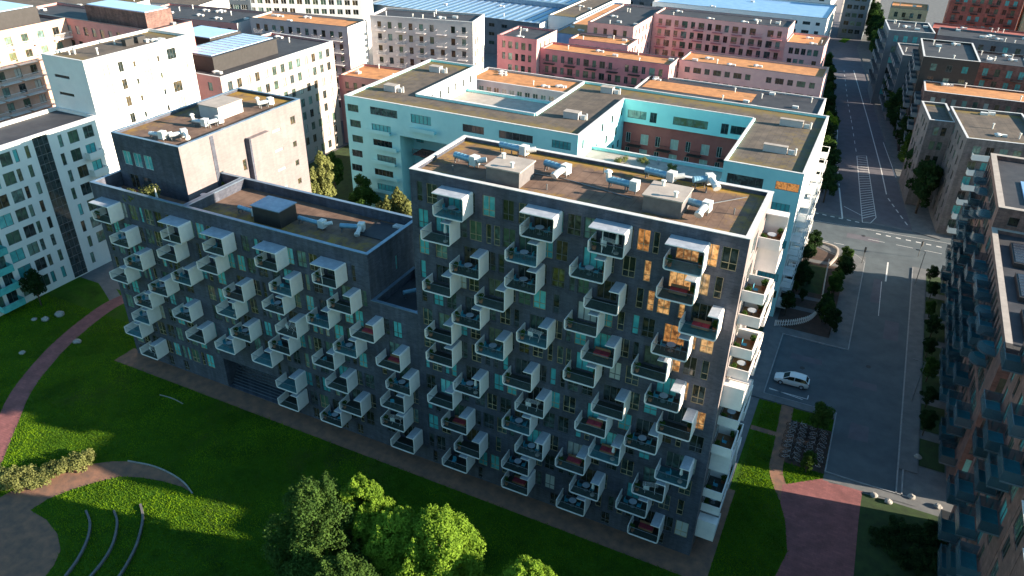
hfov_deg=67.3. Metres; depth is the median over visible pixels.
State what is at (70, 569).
seat wall
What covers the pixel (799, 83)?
window
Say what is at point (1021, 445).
window
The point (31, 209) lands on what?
window
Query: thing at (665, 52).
window
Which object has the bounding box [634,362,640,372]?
potted plant
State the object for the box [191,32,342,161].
cream apartment block
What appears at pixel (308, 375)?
window
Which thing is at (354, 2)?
window
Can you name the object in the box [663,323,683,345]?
window
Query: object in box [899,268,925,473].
pavement
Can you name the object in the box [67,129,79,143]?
window
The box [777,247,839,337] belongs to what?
soil bed
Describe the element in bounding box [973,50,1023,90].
brown court house
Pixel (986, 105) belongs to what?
window
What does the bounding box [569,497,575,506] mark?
table
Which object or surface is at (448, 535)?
leafy tree
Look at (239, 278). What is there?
window
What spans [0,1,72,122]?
timber balcony block
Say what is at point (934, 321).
street tree
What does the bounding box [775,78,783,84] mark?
window
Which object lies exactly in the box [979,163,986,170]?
window
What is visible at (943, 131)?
window
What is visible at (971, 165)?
window
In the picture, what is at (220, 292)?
window
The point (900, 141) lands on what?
street tree
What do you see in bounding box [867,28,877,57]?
street tree
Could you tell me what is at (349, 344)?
table
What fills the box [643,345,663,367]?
window
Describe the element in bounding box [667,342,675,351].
table
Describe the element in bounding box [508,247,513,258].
potted plant
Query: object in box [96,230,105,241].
window
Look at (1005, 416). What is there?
window
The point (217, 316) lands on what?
window
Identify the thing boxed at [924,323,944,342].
grass bay
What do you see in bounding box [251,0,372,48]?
white lattice block
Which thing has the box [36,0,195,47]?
pink return block
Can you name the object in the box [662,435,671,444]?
window
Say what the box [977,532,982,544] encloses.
window
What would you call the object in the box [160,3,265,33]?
dark roof block
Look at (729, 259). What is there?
window
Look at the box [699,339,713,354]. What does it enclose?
window
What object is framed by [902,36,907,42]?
window
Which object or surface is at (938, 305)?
grass bay
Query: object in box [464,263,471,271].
table
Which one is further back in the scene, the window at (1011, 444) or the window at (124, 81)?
the window at (124, 81)
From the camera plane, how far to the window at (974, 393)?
90.99 m
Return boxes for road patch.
[846,233,879,242]
[870,278,882,302]
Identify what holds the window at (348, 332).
in the apartment wing at (249, 152)
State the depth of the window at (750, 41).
223.49 m
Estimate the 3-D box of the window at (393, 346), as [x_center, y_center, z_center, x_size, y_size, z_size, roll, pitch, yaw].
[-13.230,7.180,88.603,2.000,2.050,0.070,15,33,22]
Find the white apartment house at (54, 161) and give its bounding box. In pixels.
[0,106,111,315]
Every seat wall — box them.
[64,510,91,575]
[89,510,118,575]
[118,504,143,575]
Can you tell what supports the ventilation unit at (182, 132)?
on the apartment wing at (249, 152)
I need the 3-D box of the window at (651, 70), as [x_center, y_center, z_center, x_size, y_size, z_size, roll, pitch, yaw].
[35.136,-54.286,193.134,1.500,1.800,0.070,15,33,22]
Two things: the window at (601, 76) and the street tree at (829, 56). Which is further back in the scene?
the street tree at (829, 56)
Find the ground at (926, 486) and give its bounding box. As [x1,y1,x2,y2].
[80,0,1023,515]
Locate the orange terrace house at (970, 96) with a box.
[900,80,1023,163]
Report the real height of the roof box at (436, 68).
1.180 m
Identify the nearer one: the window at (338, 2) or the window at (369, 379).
the window at (369, 379)
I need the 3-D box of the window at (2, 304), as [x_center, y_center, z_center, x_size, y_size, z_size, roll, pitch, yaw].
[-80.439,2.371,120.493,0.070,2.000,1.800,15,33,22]
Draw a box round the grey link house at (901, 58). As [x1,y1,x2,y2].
[879,43,918,120]
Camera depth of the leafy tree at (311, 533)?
68.56 m
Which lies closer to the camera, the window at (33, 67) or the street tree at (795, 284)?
the street tree at (795, 284)
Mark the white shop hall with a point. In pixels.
(825, 1)
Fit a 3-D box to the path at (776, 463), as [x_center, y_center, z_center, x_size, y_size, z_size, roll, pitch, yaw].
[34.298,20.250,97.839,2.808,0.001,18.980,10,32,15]
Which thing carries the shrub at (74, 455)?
on the lawn at (85, 293)
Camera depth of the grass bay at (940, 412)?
103.91 m
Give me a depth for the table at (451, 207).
74.46 m
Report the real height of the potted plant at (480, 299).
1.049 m
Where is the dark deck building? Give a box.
[229,0,251,9]
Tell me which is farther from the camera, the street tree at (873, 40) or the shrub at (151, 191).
the street tree at (873, 40)
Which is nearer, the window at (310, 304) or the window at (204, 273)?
the window at (310, 304)
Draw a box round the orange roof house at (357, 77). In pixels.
[338,63,403,142]
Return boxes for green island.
[839,38,849,42]
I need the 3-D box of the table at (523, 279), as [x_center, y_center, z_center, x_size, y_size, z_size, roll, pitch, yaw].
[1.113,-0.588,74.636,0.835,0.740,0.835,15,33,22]
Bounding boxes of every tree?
[18,268,47,305]
[260,471,362,575]
[298,549,380,575]
[324,151,343,195]
[331,472,395,554]
[348,173,379,205]
[355,199,367,205]
[360,504,431,575]
[375,186,406,211]
[392,503,491,575]
[393,198,411,215]
[498,554,557,575]
[780,290,795,315]
[788,262,809,290]
[792,279,799,290]
[799,288,807,301]
[800,244,812,261]
[800,450,817,472]
[806,269,814,285]
[807,229,822,247]
[808,244,816,260]
[808,401,835,433]
[814,297,834,321]
[817,166,842,202]
[819,148,841,169]
[819,293,831,302]
[819,300,835,323]
[820,142,841,164]
[821,291,833,299]
[822,91,836,109]
[822,135,836,148]
[823,82,834,94]
[823,106,838,117]
[823,308,842,334]
[824,62,835,72]
[824,119,838,136]
[825,52,833,63]
[825,96,835,108]
[826,78,836,90]
[826,111,838,134]
[827,68,832,78]
[827,269,844,292]
[829,65,836,80]
[835,254,856,274]
[838,246,854,261]
[863,15,882,35]
[865,6,883,25]
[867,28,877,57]
[868,1,883,19]
[868,10,885,25]
[868,27,882,51]
[869,21,883,35]
[871,35,879,48]
[872,17,884,26]
[882,75,890,97]
[884,87,902,122]
[886,88,905,130]
[887,96,907,138]
[893,115,913,139]
[897,130,912,146]
[897,132,912,161]
[904,147,913,168]
[905,159,943,213]
[919,386,938,407]
[919,409,939,435]
[920,356,939,381]
[922,337,938,357]
[924,314,944,337]
[925,265,939,281]
[925,300,936,317]
[927,281,939,299]
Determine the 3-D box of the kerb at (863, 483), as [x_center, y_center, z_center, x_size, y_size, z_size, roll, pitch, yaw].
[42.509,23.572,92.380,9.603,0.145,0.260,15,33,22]
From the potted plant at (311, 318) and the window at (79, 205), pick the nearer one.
the potted plant at (311, 318)
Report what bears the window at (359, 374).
in the apartment wing at (249, 152)
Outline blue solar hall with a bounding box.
[630,0,653,5]
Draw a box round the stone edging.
[127,460,192,493]
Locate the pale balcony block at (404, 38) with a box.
[370,7,483,72]
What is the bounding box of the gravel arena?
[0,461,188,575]
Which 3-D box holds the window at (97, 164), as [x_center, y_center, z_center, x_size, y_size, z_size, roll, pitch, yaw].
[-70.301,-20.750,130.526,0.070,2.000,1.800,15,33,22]
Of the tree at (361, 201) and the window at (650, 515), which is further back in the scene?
the tree at (361, 201)
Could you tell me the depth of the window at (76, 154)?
126.61 m
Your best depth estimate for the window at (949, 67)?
179.67 m
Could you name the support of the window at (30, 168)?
in the white apartment house at (54, 161)
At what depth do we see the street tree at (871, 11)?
301.09 m
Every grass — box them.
[708,400,833,575]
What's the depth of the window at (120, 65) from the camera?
130.12 m
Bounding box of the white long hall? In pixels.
[652,0,836,35]
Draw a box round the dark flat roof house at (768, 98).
[634,75,826,114]
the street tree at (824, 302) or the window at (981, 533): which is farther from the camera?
the street tree at (824, 302)
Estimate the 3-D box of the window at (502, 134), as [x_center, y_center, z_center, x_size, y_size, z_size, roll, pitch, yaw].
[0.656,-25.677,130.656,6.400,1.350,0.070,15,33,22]
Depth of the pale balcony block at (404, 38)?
199.10 m
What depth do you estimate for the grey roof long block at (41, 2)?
230.68 m
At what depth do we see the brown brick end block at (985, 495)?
72.00 m
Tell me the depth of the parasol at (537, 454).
83.82 m
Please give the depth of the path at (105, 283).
130.45 m
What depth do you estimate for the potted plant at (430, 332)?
82.46 m
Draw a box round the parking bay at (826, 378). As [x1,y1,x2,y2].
[765,335,848,411]
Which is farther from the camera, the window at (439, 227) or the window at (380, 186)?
the window at (380, 186)
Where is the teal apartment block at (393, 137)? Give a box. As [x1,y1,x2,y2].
[344,59,829,316]
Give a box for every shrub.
[0,465,19,484]
[0,465,28,490]
[0,475,17,490]
[2,470,38,493]
[16,463,50,477]
[18,467,34,485]
[29,467,54,488]
[36,460,57,480]
[47,456,68,475]
[58,459,82,472]
[61,448,96,472]
[78,448,94,466]
[122,184,160,201]
[614,156,627,162]
[636,156,649,163]
[667,162,676,170]
[868,526,893,546]
[877,536,903,559]
[878,525,904,546]
[888,515,904,533]
[898,521,931,546]
[898,553,924,575]
[909,543,945,573]
[911,518,947,546]
[919,519,941,545]
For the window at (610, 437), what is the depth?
80.49 m
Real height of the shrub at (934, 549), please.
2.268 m
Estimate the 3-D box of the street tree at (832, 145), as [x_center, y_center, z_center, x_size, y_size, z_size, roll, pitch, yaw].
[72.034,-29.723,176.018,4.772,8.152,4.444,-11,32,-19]
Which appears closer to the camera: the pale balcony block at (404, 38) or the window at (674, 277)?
the window at (674, 277)
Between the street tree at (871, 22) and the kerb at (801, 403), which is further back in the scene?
the street tree at (871, 22)
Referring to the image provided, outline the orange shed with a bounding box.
[557,2,636,43]
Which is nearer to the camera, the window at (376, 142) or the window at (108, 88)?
the window at (108, 88)
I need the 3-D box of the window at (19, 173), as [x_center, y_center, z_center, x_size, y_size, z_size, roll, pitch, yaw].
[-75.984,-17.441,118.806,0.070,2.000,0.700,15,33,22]
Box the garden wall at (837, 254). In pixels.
[823,242,838,264]
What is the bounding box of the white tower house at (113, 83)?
[40,28,200,172]
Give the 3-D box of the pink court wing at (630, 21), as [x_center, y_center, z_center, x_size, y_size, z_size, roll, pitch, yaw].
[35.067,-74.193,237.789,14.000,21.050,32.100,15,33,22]
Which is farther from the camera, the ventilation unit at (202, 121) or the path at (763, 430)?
the ventilation unit at (202, 121)
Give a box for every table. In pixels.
[346,342,352,350]
[398,379,404,387]
[448,205,455,214]
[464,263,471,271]
[466,313,473,321]
[466,381,473,389]
[489,343,496,351]
[514,458,521,466]
[515,418,522,426]
[519,277,527,286]
[520,250,528,259]
[528,443,534,451]
[535,225,543,234]
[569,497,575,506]
[582,482,589,490]
[585,265,593,275]
[629,498,636,507]
[638,435,646,444]
[659,393,667,402]
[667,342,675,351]
[727,409,735,418]
[737,360,745,369]
[747,308,756,316]
[767,232,776,238]
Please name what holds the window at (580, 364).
in the apartment tower
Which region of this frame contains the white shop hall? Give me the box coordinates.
[791,0,835,3]
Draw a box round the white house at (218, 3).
[149,0,229,7]
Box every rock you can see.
[41,316,48,321]
[54,311,64,316]
[73,339,81,343]
[870,492,877,497]
[884,498,892,504]
[907,493,915,499]
[914,454,921,459]
[933,503,942,509]
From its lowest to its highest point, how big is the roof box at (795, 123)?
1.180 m
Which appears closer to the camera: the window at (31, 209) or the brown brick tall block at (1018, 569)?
the brown brick tall block at (1018, 569)
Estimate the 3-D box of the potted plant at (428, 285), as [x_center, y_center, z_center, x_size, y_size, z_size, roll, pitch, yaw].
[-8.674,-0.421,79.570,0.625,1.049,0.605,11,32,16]
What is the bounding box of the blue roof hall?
[373,0,580,53]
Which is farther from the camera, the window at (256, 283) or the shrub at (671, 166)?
the shrub at (671, 166)
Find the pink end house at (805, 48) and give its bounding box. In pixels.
[782,32,829,65]
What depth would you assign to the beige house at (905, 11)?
278.53 m
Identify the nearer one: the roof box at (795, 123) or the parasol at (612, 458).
the parasol at (612, 458)
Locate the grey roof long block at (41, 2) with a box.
[0,0,149,5]
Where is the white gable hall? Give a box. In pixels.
[548,0,630,29]
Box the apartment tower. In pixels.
[409,135,789,555]
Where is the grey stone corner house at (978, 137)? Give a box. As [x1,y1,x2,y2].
[928,106,1023,235]
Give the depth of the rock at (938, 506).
89.19 m
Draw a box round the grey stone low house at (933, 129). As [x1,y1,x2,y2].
[899,101,954,207]
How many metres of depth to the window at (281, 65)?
165.08 m
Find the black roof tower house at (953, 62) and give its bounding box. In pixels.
[896,38,980,150]
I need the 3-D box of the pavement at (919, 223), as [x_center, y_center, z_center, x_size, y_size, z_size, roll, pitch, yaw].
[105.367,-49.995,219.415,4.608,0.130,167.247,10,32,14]
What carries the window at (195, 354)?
in the apartment wing at (249, 152)
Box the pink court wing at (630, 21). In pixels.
[587,4,662,53]
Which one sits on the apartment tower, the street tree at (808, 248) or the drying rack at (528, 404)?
the drying rack at (528, 404)
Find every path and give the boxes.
[0,295,123,465]
[90,267,119,299]
[750,425,807,444]
[769,405,792,499]
[790,306,824,315]
[795,294,820,301]
[802,258,838,266]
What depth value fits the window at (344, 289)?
88.05 m
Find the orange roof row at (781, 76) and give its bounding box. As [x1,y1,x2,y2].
[677,50,828,97]
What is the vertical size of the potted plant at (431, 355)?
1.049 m
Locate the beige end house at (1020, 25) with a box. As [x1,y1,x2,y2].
[1015,4,1023,31]
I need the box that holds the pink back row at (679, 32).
[650,7,794,77]
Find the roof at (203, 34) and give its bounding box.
[193,25,240,44]
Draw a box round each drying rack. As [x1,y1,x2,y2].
[285,322,295,333]
[389,414,401,422]
[526,398,540,410]
[528,329,543,341]
[600,237,614,251]
[643,481,656,493]
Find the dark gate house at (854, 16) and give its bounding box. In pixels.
[837,0,871,39]
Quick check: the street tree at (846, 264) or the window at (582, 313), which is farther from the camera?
the street tree at (846, 264)
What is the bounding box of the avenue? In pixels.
[811,0,911,229]
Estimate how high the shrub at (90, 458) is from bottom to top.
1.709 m
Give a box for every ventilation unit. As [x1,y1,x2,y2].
[148,130,171,140]
[168,128,190,140]
[189,113,208,128]
[207,113,225,127]
[237,205,252,217]
[254,96,273,108]
[297,215,332,230]
[339,221,365,236]
[403,288,415,298]
[453,151,486,168]
[499,141,535,157]
[543,159,571,178]
[604,169,640,193]
[644,166,684,183]
[687,198,713,217]
[692,172,720,190]
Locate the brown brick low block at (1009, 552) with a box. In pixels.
[986,500,1023,575]
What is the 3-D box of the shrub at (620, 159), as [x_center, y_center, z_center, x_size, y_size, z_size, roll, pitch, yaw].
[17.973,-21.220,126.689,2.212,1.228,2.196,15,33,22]
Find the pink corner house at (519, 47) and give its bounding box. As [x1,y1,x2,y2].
[497,25,556,73]
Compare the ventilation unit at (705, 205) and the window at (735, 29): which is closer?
the ventilation unit at (705, 205)
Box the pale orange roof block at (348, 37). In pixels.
[250,10,369,120]
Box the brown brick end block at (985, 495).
[937,341,1023,575]
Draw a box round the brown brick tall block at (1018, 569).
[1010,548,1023,575]
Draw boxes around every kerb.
[763,334,836,470]
[782,333,847,350]
[824,470,906,496]
[848,254,864,348]
[895,468,898,492]
[897,267,912,467]
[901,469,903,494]
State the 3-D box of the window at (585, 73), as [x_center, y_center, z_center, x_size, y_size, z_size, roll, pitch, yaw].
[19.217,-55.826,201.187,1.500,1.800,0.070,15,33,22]
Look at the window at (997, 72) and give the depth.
191.54 m
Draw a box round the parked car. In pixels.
[774,371,809,389]
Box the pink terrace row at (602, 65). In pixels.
[539,42,678,87]
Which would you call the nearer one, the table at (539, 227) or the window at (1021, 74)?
the table at (539, 227)
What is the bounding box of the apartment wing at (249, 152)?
[88,88,425,458]
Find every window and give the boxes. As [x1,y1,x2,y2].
[0,72,5,81]
[0,152,12,166]
[0,194,9,208]
[0,213,13,228]
[0,256,6,268]
[0,296,5,307]
[2,87,10,97]
[2,272,14,285]
[3,171,16,186]
[4,37,12,46]
[6,230,21,245]
[6,290,18,303]
[7,102,15,112]
[9,52,17,62]
[9,247,25,263]
[11,188,24,203]
[12,149,19,162]
[14,68,22,77]
[15,207,28,221]
[16,169,23,181]
[18,83,26,92]
[18,263,31,277]
[20,33,28,43]
[21,285,32,295]
[23,98,31,107]
[23,223,36,237]
[24,145,30,157]
[24,186,31,198]
[25,49,33,58]
[27,241,39,255]
[28,165,34,177]
[28,204,34,216]
[30,64,37,73]
[34,79,41,88]
[34,257,46,270]
[36,30,44,39]
[36,182,42,193]
[36,221,42,232]
[39,94,46,103]
[39,200,45,211]
[39,238,45,249]
[41,45,48,52]
[41,273,50,285]
[47,216,52,227]
[47,254,52,265]
[50,234,56,245]
[50,271,56,281]
[52,27,59,36]
[55,74,69,78]
[56,42,63,48]
[57,134,63,146]
[57,249,63,260]
[60,91,74,96]
[60,153,66,164]
[60,266,66,276]
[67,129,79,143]
[68,170,73,181]
[70,147,82,161]
[71,188,76,198]
[77,164,88,177]
[78,203,83,214]
[80,182,91,195]
[81,220,86,231]
[82,125,93,138]
[85,143,96,153]
[87,198,96,210]
[87,236,92,246]
[90,216,100,227]
[90,252,95,262]
[92,159,102,170]
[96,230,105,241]
[98,64,110,78]
[102,82,114,95]
[117,61,123,71]
[122,79,127,88]
[126,96,131,105]
[128,205,138,220]
[130,113,135,122]
[130,174,140,188]
[133,153,142,167]
[143,155,153,169]
[143,177,152,188]
[144,209,153,224]
[145,229,154,244]
[153,250,160,264]
[154,212,163,227]
[166,47,176,59]
[173,80,182,91]
[177,318,184,324]
[186,285,194,293]
[191,349,200,362]
[195,223,205,239]
[202,271,207,278]
[206,354,214,367]
[208,82,212,90]
[208,285,216,300]
[213,305,222,320]
[217,288,226,301]
[218,272,226,284]
[228,81,232,89]
[228,253,235,268]
[236,275,244,289]
[237,78,241,87]
[237,255,245,270]
[240,235,249,251]
[241,5,247,9]
[243,315,251,327]
[246,75,250,84]
[247,258,255,273]
[250,298,258,313]
[254,280,261,295]
[254,338,260,348]
[255,72,259,80]
[259,267,267,277]
[263,69,267,77]
[264,321,272,336]
[266,83,269,92]
[272,66,276,75]
[273,271,279,278]
[274,81,278,89]
[280,63,284,72]
[282,77,286,86]
[283,268,291,283]
[287,248,294,264]
[288,61,292,69]
[288,366,297,374]
[289,311,297,324]
[293,351,300,363]
[294,293,301,307]
[296,250,306,267]
[300,335,305,347]
[306,295,313,310]
[306,372,312,385]
[308,253,317,270]
[310,391,318,405]
[313,283,322,293]
[313,337,321,350]
[320,300,327,315]
[320,394,328,407]
[321,367,328,373]
[322,377,330,392]
[325,341,332,355]
[327,269,334,275]
[329,9,334,13]
[333,399,339,409]
[334,325,343,338]
[336,0,341,4]
[338,366,347,378]
[341,285,350,301]
[344,0,349,4]
[345,9,350,14]
[345,314,353,323]
[346,328,354,343]
[352,0,357,5]
[352,389,361,399]
[355,310,363,326]
[357,371,362,384]
[359,353,366,367]
[361,290,366,306]
[365,373,374,389]
[367,411,374,425]
[370,106,396,118]
[370,394,375,407]
[372,123,390,133]
[373,139,391,147]
[375,168,392,177]
[377,154,395,163]
[378,183,394,191]
[384,318,389,334]
[389,341,399,353]
[393,321,401,338]
[399,367,409,380]
[404,426,413,436]
[411,114,430,125]
[413,390,418,403]
[413,408,418,422]
[436,217,448,233]
[436,244,446,258]
[437,265,449,283]
[438,312,450,330]
[440,343,451,353]
[440,378,452,394]
[448,197,461,208]
[454,404,465,415]
[463,124,483,134]
[464,246,478,266]
[466,297,479,315]
[466,365,478,382]
[467,429,478,441]
[470,220,481,241]
[483,195,494,217]
[489,278,503,298]
[489,327,502,345]
[499,130,532,143]
[503,199,513,221]
[503,228,514,248]
[514,410,529,420]
[514,443,521,457]
[515,358,530,377]
[518,264,535,280]
[518,291,530,305]
[519,203,529,225]
[519,234,536,254]
[527,387,543,403]
[527,430,541,445]
[530,314,546,334]
[533,290,545,309]
[534,216,552,229]
[546,242,552,258]
[551,267,564,288]
[552,55,557,61]
[552,66,556,73]
[552,140,570,149]
[556,240,567,261]
[567,69,572,75]
[567,213,581,236]
[567,441,582,459]
[567,482,577,497]
[568,57,572,64]
[575,352,593,372]
[577,279,588,293]
[577,301,596,322]
[580,469,595,483]
[583,59,588,66]
[583,71,587,77]
[583,247,602,269]
[584,217,595,238]
[586,403,603,422]
[593,333,612,352]
[596,280,616,301]
[598,73,603,79]
[599,61,604,68]
[600,432,617,449]
[601,231,622,245]
[603,384,621,404]
[604,314,612,327]
[615,75,619,82]
[622,256,635,277]
[625,366,638,385]
[626,482,639,499]
[628,109,646,119]
[630,392,639,410]
[631,77,636,84]
[632,66,637,72]
[635,418,653,438]
[636,228,650,251]
[638,511,654,522]
[641,317,654,338]
[642,466,660,485]
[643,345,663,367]
[643,403,656,415]
[649,68,654,75]
[656,298,670,314]
[656,378,675,396]
[662,50,667,55]
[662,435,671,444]
[663,40,668,45]
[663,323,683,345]
[664,29,669,35]
[665,19,670,25]
[665,451,683,471]
[667,407,686,424]
[668,271,690,290]
[673,117,707,129]
[675,247,698,262]
[678,52,683,57]
[679,42,684,48]
[680,31,686,37]
[682,21,687,27]
[682,357,697,376]
[688,435,703,453]
[690,302,712,325]
[693,68,700,73]
[695,43,701,49]
[697,33,702,39]
[698,23,704,29]
[699,273,710,295]
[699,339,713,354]
[704,69,709,74]
[707,244,719,266]
[712,45,717,52]
[713,35,719,41]
[713,70,720,76]
[715,25,721,31]
[720,246,738,271]
[726,173,763,188]
[729,47,734,53]
[730,37,736,43]
[732,26,738,33]
[733,73,741,78]
[734,324,738,339]
[744,262,751,286]
[746,49,752,56]
[748,39,753,45]
[749,28,755,34]
[750,234,756,257]
[757,270,778,281]
[763,51,769,58]
[765,41,771,47]
[766,77,771,82]
[767,30,773,36]
[770,202,789,211]
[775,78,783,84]
[775,181,799,192]
[787,80,792,85]
[796,81,805,87]
[809,83,814,88]
[893,35,898,41]
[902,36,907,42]
[924,155,930,162]
[928,141,934,149]
[930,63,936,70]
[932,127,939,135]
[935,142,942,150]
[940,128,946,136]
[945,65,952,71]
[946,219,955,227]
[950,99,956,105]
[951,205,960,213]
[956,191,965,199]
[961,67,968,73]
[961,101,967,107]
[961,176,970,184]
[962,459,971,471]
[966,161,975,169]
[970,378,974,396]
[970,387,975,403]
[971,146,981,154]
[971,398,975,416]
[972,102,977,108]
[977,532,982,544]
[978,80,984,85]
[978,368,983,385]
[978,545,984,561]
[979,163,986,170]
[982,68,988,75]
[983,103,988,109]
[984,147,994,155]
[990,46,995,51]
[990,81,996,87]
[990,560,998,575]
[993,69,1000,76]
[993,309,998,324]
[994,105,999,110]
[995,326,1000,342]
[996,334,1001,355]
[997,491,1004,500]
[999,149,1008,154]
[999,499,1006,525]
[1001,387,1007,404]
[1002,47,1008,52]
[1002,83,1008,89]
[1002,535,1009,558]
[1003,403,1009,423]
[1005,71,1012,78]
[1005,106,1010,111]
[1009,437,1013,448]
[1010,486,1018,502]
[1012,150,1022,156]
[1013,379,1019,396]
[1014,84,1020,90]
[1014,511,1023,541]
[1016,528,1023,548]
[1017,72,1023,79]
[1019,440,1023,450]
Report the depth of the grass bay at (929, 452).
96.90 m
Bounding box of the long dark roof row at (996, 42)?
[936,27,1023,54]
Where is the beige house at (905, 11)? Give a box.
[887,1,928,21]
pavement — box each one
[751,325,834,418]
[816,244,863,348]
[823,473,916,506]
[859,48,939,239]
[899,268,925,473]
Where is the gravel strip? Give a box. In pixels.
[115,348,734,575]
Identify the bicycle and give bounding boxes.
[781,442,794,450]
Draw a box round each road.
[341,121,955,272]
[826,257,911,491]
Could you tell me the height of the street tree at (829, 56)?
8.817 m
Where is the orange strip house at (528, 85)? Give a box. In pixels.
[476,67,582,100]
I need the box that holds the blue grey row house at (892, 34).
[867,20,935,103]
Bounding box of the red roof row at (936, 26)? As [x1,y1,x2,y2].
[932,22,1023,38]
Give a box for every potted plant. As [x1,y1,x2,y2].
[226,287,230,295]
[257,256,262,264]
[272,281,276,289]
[308,313,313,321]
[315,272,319,280]
[330,298,334,306]
[336,341,340,349]
[425,279,430,288]
[427,327,432,335]
[429,349,433,358]
[453,261,458,270]
[455,311,459,320]
[477,293,483,302]
[478,342,483,350]
[505,416,509,425]
[506,372,510,381]
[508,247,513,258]
[520,330,524,339]
[558,455,563,464]
[566,367,571,377]
[567,317,572,327]
[591,238,596,249]
[626,434,632,443]
[630,523,634,531]
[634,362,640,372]
[635,483,639,490]
[647,391,652,401]
[659,421,664,429]
[666,254,672,266]
[687,422,691,431]
[690,285,694,296]
[698,256,703,268]
[712,320,717,331]
[714,439,719,445]
[721,475,726,483]
[730,431,734,440]
[750,335,756,344]
[757,304,763,313]
[761,279,768,289]
[777,228,783,238]
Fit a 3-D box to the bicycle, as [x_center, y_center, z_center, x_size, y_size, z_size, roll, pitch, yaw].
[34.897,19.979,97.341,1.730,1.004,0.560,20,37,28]
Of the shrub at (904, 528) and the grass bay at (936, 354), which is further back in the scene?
the grass bay at (936, 354)
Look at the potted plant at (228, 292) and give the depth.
94.77 m
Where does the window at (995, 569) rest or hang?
in the brown brick low block at (1009, 552)
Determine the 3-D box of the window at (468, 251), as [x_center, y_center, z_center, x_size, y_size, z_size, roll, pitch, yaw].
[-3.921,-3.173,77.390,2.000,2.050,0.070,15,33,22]
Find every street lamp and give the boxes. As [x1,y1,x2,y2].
[911,358,925,400]
[914,249,925,284]
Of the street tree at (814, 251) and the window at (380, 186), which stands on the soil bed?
the street tree at (814, 251)
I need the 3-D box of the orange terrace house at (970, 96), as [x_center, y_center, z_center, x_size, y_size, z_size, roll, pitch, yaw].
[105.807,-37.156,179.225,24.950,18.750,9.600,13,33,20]
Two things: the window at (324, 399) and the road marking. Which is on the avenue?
the road marking
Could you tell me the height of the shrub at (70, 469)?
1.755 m
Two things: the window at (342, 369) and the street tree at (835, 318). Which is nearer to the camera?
the window at (342, 369)
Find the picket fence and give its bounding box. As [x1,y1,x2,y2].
[774,259,829,325]
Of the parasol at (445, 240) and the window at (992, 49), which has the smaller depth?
the parasol at (445, 240)
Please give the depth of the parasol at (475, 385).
83.27 m
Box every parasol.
[443,224,447,242]
[473,375,477,393]
[535,444,539,456]
[610,447,614,460]
[613,234,618,254]
[677,464,682,483]
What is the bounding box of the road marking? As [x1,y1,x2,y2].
[769,70,949,399]
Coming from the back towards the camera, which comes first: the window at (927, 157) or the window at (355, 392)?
the window at (927, 157)
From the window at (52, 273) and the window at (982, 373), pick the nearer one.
the window at (982, 373)
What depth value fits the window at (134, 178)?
102.55 m
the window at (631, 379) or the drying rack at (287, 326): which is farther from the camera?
the drying rack at (287, 326)
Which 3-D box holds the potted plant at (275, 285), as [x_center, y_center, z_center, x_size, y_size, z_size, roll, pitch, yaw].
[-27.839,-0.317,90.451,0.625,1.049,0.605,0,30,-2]
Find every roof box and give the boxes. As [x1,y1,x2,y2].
[383,82,403,92]
[429,64,446,72]
[563,109,587,119]
[600,85,620,94]
[763,142,796,155]
[779,117,811,128]
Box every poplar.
[309,167,323,194]
[312,150,336,197]
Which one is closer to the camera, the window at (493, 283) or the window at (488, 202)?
the window at (488, 202)
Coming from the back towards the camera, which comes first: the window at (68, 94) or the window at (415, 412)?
the window at (68, 94)
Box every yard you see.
[308,144,352,200]
[784,420,831,473]
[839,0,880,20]
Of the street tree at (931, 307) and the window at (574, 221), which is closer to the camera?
the window at (574, 221)
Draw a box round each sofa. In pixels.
[362,325,372,334]
[387,354,399,364]
[452,415,465,426]
[512,475,526,486]
[566,453,581,465]
[586,416,602,428]
[593,346,610,358]
[599,443,616,455]
[638,520,653,532]
[669,283,688,295]
[691,318,710,331]
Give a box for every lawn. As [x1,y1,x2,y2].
[0,277,833,575]
[854,493,942,575]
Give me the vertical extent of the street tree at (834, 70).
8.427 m
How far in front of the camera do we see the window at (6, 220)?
118.61 m
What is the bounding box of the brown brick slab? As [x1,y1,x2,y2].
[939,153,1023,483]
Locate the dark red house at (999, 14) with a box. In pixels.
[942,0,1023,30]
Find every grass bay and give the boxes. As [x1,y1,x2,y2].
[792,264,826,293]
[919,439,944,472]
[920,403,944,434]
[922,373,939,397]
[923,347,943,364]
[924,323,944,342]
[925,297,944,316]
[926,276,944,295]
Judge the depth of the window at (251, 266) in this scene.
93.21 m
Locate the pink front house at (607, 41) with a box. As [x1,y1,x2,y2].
[569,32,637,51]

